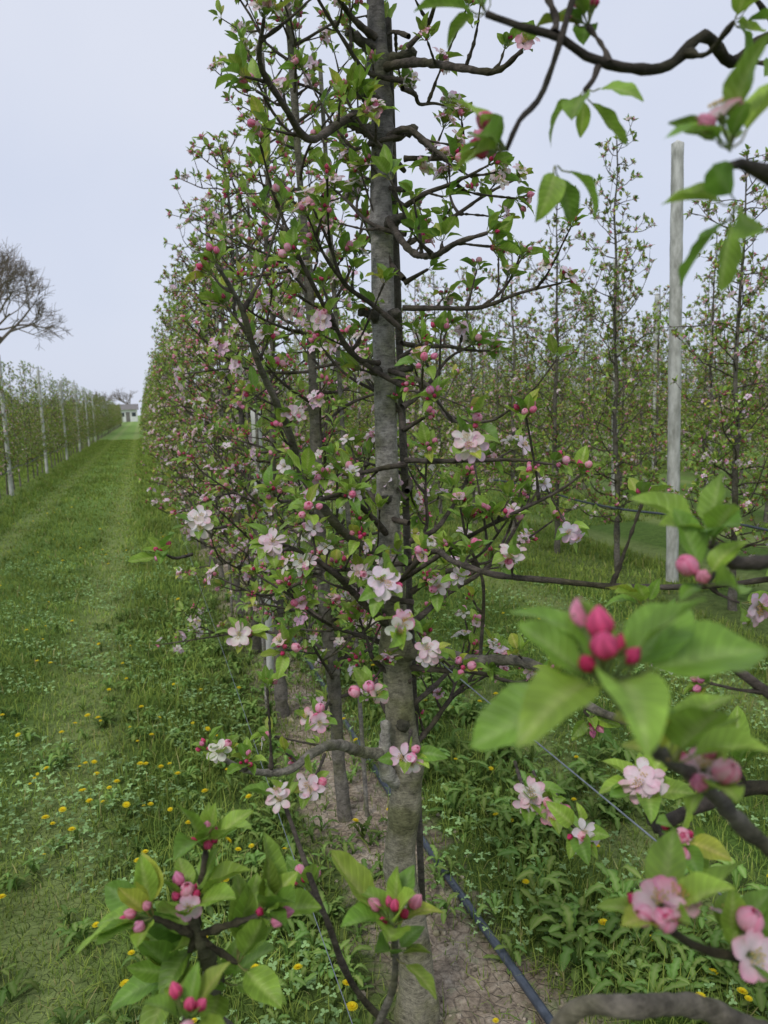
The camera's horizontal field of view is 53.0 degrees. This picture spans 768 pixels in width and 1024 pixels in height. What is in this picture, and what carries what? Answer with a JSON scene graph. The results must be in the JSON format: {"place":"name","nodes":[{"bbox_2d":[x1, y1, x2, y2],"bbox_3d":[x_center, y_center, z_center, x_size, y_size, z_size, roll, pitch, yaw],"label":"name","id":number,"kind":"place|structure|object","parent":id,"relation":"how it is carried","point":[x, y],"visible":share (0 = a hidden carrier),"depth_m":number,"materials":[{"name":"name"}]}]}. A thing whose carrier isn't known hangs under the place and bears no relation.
{"place":"outdoors","nodes":[
{"label":"outdoors","id":0,"kind":"place"},
{"bbox_2d":[177,521,352,1023],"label":"trellis wire","id":1,"kind":"object","parent":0,"point":[286,837],"visible":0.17,"depth_m":2.45,"materials":[{"name":"metal"}]},
{"bbox_2d":[0,401,767,1023],"bbox_3d":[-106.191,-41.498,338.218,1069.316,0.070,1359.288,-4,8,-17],"label":"ground","id":2,"kind":"structure","parent":0,"point":[648,535],"depth_m":3.14,"materials":[{"name":"green plant"}]},
{"bbox_2d":[0,358,13,495],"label":"trellis post","id":3,"kind":"object","parent":2,"relation":"on","point":[10,481],"visible":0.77,"depth_m":14.82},
{"bbox_2d":[0,425,114,475],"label":"irrigation hose","id":4,"kind":"object","parent":3,"relation":"attached to","point":[35,458],"visible":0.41,"depth_m":18.17,"materials":[{"name":"plastic"}]},
{"bbox_2d":[0,240,72,348],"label":"bare tree","id":5,"kind":"object","parent":2,"relation":"on","point":[5,262],"visible":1,"depth_m":51.86,"materials":[{"name":"brown plant"}]},
{"bbox_2d":[36,371,48,472],"bbox_3d":[-9.090,-2.332,20.494,0.082,2.822,0.082,-4,8,-17],"label":"trellis post","id":6,"kind":"object","parent":2,"relation":"on","point":[43,427],"visible":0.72,"depth_m":20.44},
{"bbox_2d":[59,380,67,459],"bbox_3d":[-10.888,-3.054,26.172,0.081,2.822,0.081,-4,8,-17],"label":"trellis post","id":7,"kind":"object","parent":2,"relation":"on","point":[64,427],"visible":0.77,"depth_m":26.10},
{"bbox_2d":[74,386,80,451],"bbox_3d":[-12.685,-3.776,31.851,0.083,2.822,0.083,-4,8,-17],"label":"trellis post","id":8,"kind":"object","parent":2,"relation":"on","point":[79,444],"visible":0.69,"depth_m":31.79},
{"bbox_2d":[84,391,89,446],"bbox_3d":[-14.483,-4.497,37.530,0.083,2.822,0.083,-4,8,-17],"label":"trellis post","id":9,"kind":"object","parent":2,"relation":"on","point":[86,417],"visible":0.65,"depth_m":37.47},
{"bbox_2d":[91,393,95,441],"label":"trellis post","id":10,"kind":"object","parent":2,"relation":"on","point":[93,415],"visible":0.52,"depth_m":42.77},
{"bbox_2d":[101,391,116,402],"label":"bare tree","id":11,"kind":"object","parent":2,"relation":"on","point":[108,398],"visible":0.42,"depth_m":179.13,"materials":[{"name":"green plant"}]},
{"bbox_2d":[107,404,138,421],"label":"white farmhouse","id":12,"kind":"object","parent":2,"relation":"on","point":[129,413],"visible":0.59,"depth_m":160.47,"materials":[{"name":"paint"}]},
{"bbox_2d":[126,412,129,421],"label":"door","id":13,"kind":"structure","parent":12,"relation":"in","point":[127,413],"depth_m":160.19,"materials":[{"name":"wood"}]},
{"bbox_2d":[110,387,136,403],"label":"bare tree","id":14,"kind":"object","parent":2,"relation":"on","point":[125,398],"visible":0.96,"depth_m":191.62,"materials":[{"name":"grey plant"}]},
{"bbox_2d":[144,258,225,549],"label":"apple tree","id":15,"kind":"object","parent":2,"relation":"on","point":[163,377],"visible":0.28,"depth_m":8.21,"materials":[{"name":"green plant"}]},
{"bbox_2d":[148,244,265,564],"bbox_3d":[-1.657,-0.948,7.319,1.110,3.095,1.110,5,10,39],"label":"apple tree","id":16,"kind":"object","parent":2,"relation":"on","point":[176,363],"visible":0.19,"depth_m":7.17,"materials":[{"name":"green plant"}]},
{"bbox_2d":[146,197,277,585],"bbox_3d":[-1.416,-0.916,6.430,1.200,3.261,1.104,-2,8,-5],"label":"apple tree","id":17,"kind":"object","parent":2,"relation":"on","point":[167,445],"visible":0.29,"depth_m":6.33,"materials":[{"name":"green plant"}]},
{"bbox_2d":[141,182,297,617],"bbox_3d":[-1.178,-0.706,5.361,0.989,3.121,1.177,-8,10,-38],"label":"apple tree","id":18,"kind":"object","parent":2,"relation":"on","point":[220,408],"visible":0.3,"depth_m":5.37,"materials":[{"name":"green plant"}]},
{"bbox_2d":[156,124,329,653],"bbox_3d":[-0.811,-0.631,4.583,1.129,3.160,0.936,-7,10,-35],"label":"apple tree","id":19,"kind":"object","parent":2,"relation":"on","point":[257,643],"visible":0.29,"depth_m":4.46,"materials":[{"name":"green plant"}]},
{"bbox_2d":[250,409,273,672],"bbox_3d":[-0.677,0.231,4.306,0.062,1.617,0.062,-4,8,-17],"label":"trellis post","id":20,"kind":"object","parent":2,"relation":"in","point":[269,659],"visible":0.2,"depth_m":4.33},
{"bbox_2d":[151,19,376,717],"bbox_3d":[-0.566,-0.525,3.602,1.140,3.199,1.113,0,8,15],"label":"apple tree","id":21,"kind":"object","parent":2,"relation":"on","point":[280,686],"visible":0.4,"depth_m":3.50,"materials":[{"name":"green plant"}]},
{"bbox_2d":[294,334,301,457],"bbox_3d":[-2.233,-2.895,20.057,0.104,3.628,0.104,-4,8,-17],"label":"trellis post","id":22,"kind":"object","parent":2,"relation":"on","point":[295,342],"visible":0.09,"depth_m":19.83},
{"bbox_2d":[170,0,481,822],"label":"apple tree","id":23,"kind":"object","parent":2,"relation":"on","point":[326,654],"visible":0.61,"depth_m":2.56,"materials":[{"name":"green plant"}]},
{"bbox_2d":[0,433,728,515],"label":"distant grass","id":24,"kind":"structure","parent":2,"relation":"on","point":[93,449],"depth_m":17.73,"materials":[{"name":"green plant"}]},
{"bbox_2d":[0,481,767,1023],"bbox_3d":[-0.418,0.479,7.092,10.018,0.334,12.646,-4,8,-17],"label":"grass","id":25,"kind":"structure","parent":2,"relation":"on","point":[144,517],"depth_m":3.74,"materials":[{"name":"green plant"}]},
{"bbox_2d":[0,533,767,1023],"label":"weeds","id":26,"kind":"object","parent":2,"relation":"on","point":[576,919],"visible":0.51,"depth_m":2.60,"materials":[{"name":"green plant"}]},
{"bbox_2d":[0,218,767,521],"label":"distant apple tree rows","id":27,"kind":"object","parent":2,"relation":"on","point":[24,423],"visible":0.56,"depth_m":15.22,"materials":[{"name":"green plant"}]},
{"bbox_2d":[190,67,343,328],"bbox_3d":[-13.285,-6.414,43.582,0.003,0.003,88.001,-4,8,-17],"label":"trellis wire","id":28,"kind":"object","parent":27,"relation":"attached to","point":[293,152],"visible":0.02,"depth_m":2.35,"materials":[{"name":"metal"}]},
{"bbox_2d":[281,441,767,531],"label":"trellis wire","id":29,"kind":"object","parent":27,"relation":"on","point":[741,524],"visible":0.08,"depth_m":6.40,"materials":[{"name":"plastic"}]},
{"bbox_2d":[295,314,766,389],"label":"trellis wire","id":30,"kind":"object","parent":27,"relation":"attached to","point":[634,335],"visible":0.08,"depth_m":5.96,"materials":[{"name":"metal"}]},
{"bbox_2d":[0,530,767,1023],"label":"clover","id":31,"kind":"object","parent":2,"relation":"on","point":[326,966],"visible":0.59,"depth_m":3.02,"materials":[{"name":"green plant"}]},
{"bbox_2d":[0,507,767,1023],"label":"dandelion flowers","id":32,"kind":"object","parent":2,"relation":"on","point":[352,1005],"visible":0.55,"depth_m":2.84,"materials":[{"name":"yellow plant"}]},
{"bbox_2d":[224,601,563,1023],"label":"soil clods","id":33,"kind":"object","parent":2,"relation":"on","point":[453,966],"visible":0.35,"depth_m":2.19,"materials":[{"name":"brown soil"}]},
{"bbox_2d":[367,300,425,470],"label":"apple tree","id":34,"kind":"object","parent":2,"relation":"on","point":[408,433],"visible":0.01,"depth_m":12.14,"materials":[{"name":"green plant"}]},
{"bbox_2d":[372,278,455,504],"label":"apple tree","id":35,"kind":"object","parent":2,"relation":"on","point":[415,404],"visible":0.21,"depth_m":11.10,"materials":[{"name":"green plant"}]},
{"bbox_2d":[285,627,552,1023],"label":"irrigation hose","id":36,"kind":"object","parent":2,"relation":"on","point":[541,1008],"depth_m":2.16,"materials":[{"name":"plastic"}]},
{"bbox_2d":[73,0,767,1023],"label":"apple tree","id":37,"kind":"object","parent":2,"relation":"on","point":[673,638],"visible":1,"depth_m":0.51,"materials":[{"name":"green plant"}]},
{"bbox_2d":[397,271,477,514],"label":"apple tree","id":38,"kind":"object","parent":2,"relation":"on","point":[439,450],"visible":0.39,"depth_m":10.21,"materials":[{"name":"green plant"}]},
{"bbox_2d":[128,0,767,1023],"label":"apple tree","id":39,"kind":"object","parent":2,"relation":"on","point":[382,592],"visible":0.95,"depth_m":1.50,"materials":[{"name":"green plant"}]},
{"bbox_2d":[197,461,720,894],"bbox_3d":[-12.669,-4.801,42.133,0.003,0.003,91.501,-4,8,-17],"label":"trellis wire","id":40,"kind":"object","parent":2,"relation":"on","point":[615,807],"visible":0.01,"depth_m":1.17,"materials":[{"name":"grey metal"}]},
{"bbox_2d":[422,266,524,523],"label":"apple tree","id":41,"kind":"object","parent":2,"relation":"on","point":[470,385],"visible":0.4,"depth_m":9.33,"materials":[{"name":"green plant"}]},
{"bbox_2d":[259,258,732,494],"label":"distant trellis posts","id":42,"kind":"object","parent":2,"relation":"on","point":[655,360],"visible":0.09,"depth_m":15.90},
{"bbox_2d":[461,236,570,536],"bbox_3d":[1.299,-1.250,8.251,1.326,3.262,1.198,-5,11,-20],"label":"apple tree","id":43,"kind":"object","parent":2,"relation":"on","point":[507,431],"visible":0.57,"depth_m":8.22,"materials":[{"name":"green plant"}]},
{"bbox_2d":[502,185,612,553],"bbox_3d":[1.620,-1.267,7.271,1.106,3.536,1.112,2,9,21],"label":"apple tree","id":44,"kind":"object","parent":2,"relation":"on","point":[556,392],"visible":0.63,"depth_m":7.29,"materials":[{"name":"green plant"}]},
{"bbox_2d":[550,113,667,570],"bbox_3d":[1.888,-1.302,6.542,1.112,3.796,1.106,0,8,23],"label":"apple tree","id":45,"kind":"object","parent":2,"relation":"on","point":[615,402],"visible":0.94,"depth_m":6.47,"materials":[{"name":"green plant"}]},
{"bbox_2d":[666,140,683,582],"bbox_3d":[2.292,-1.068,6.062,0.131,3.528,0.104,-4,8,-17],"label":"trellis post","id":46,"kind":"object","parent":2,"relation":"on","point":[675,344],"visible":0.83,"depth_m":6.00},
{"bbox_2d":[658,144,767,610],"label":"apple tree","id":47,"kind":"object","parent":2,"relation":"on","point":[734,449],"visible":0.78,"depth_m":5.18,"materials":[{"name":"green plant"}]},
{"bbox_2d":[0,0,767,415],"label":"sky","id":48,"kind":"structure","parent":0,"point":[102,102],"materials":[{"name":"white"}]}
]}

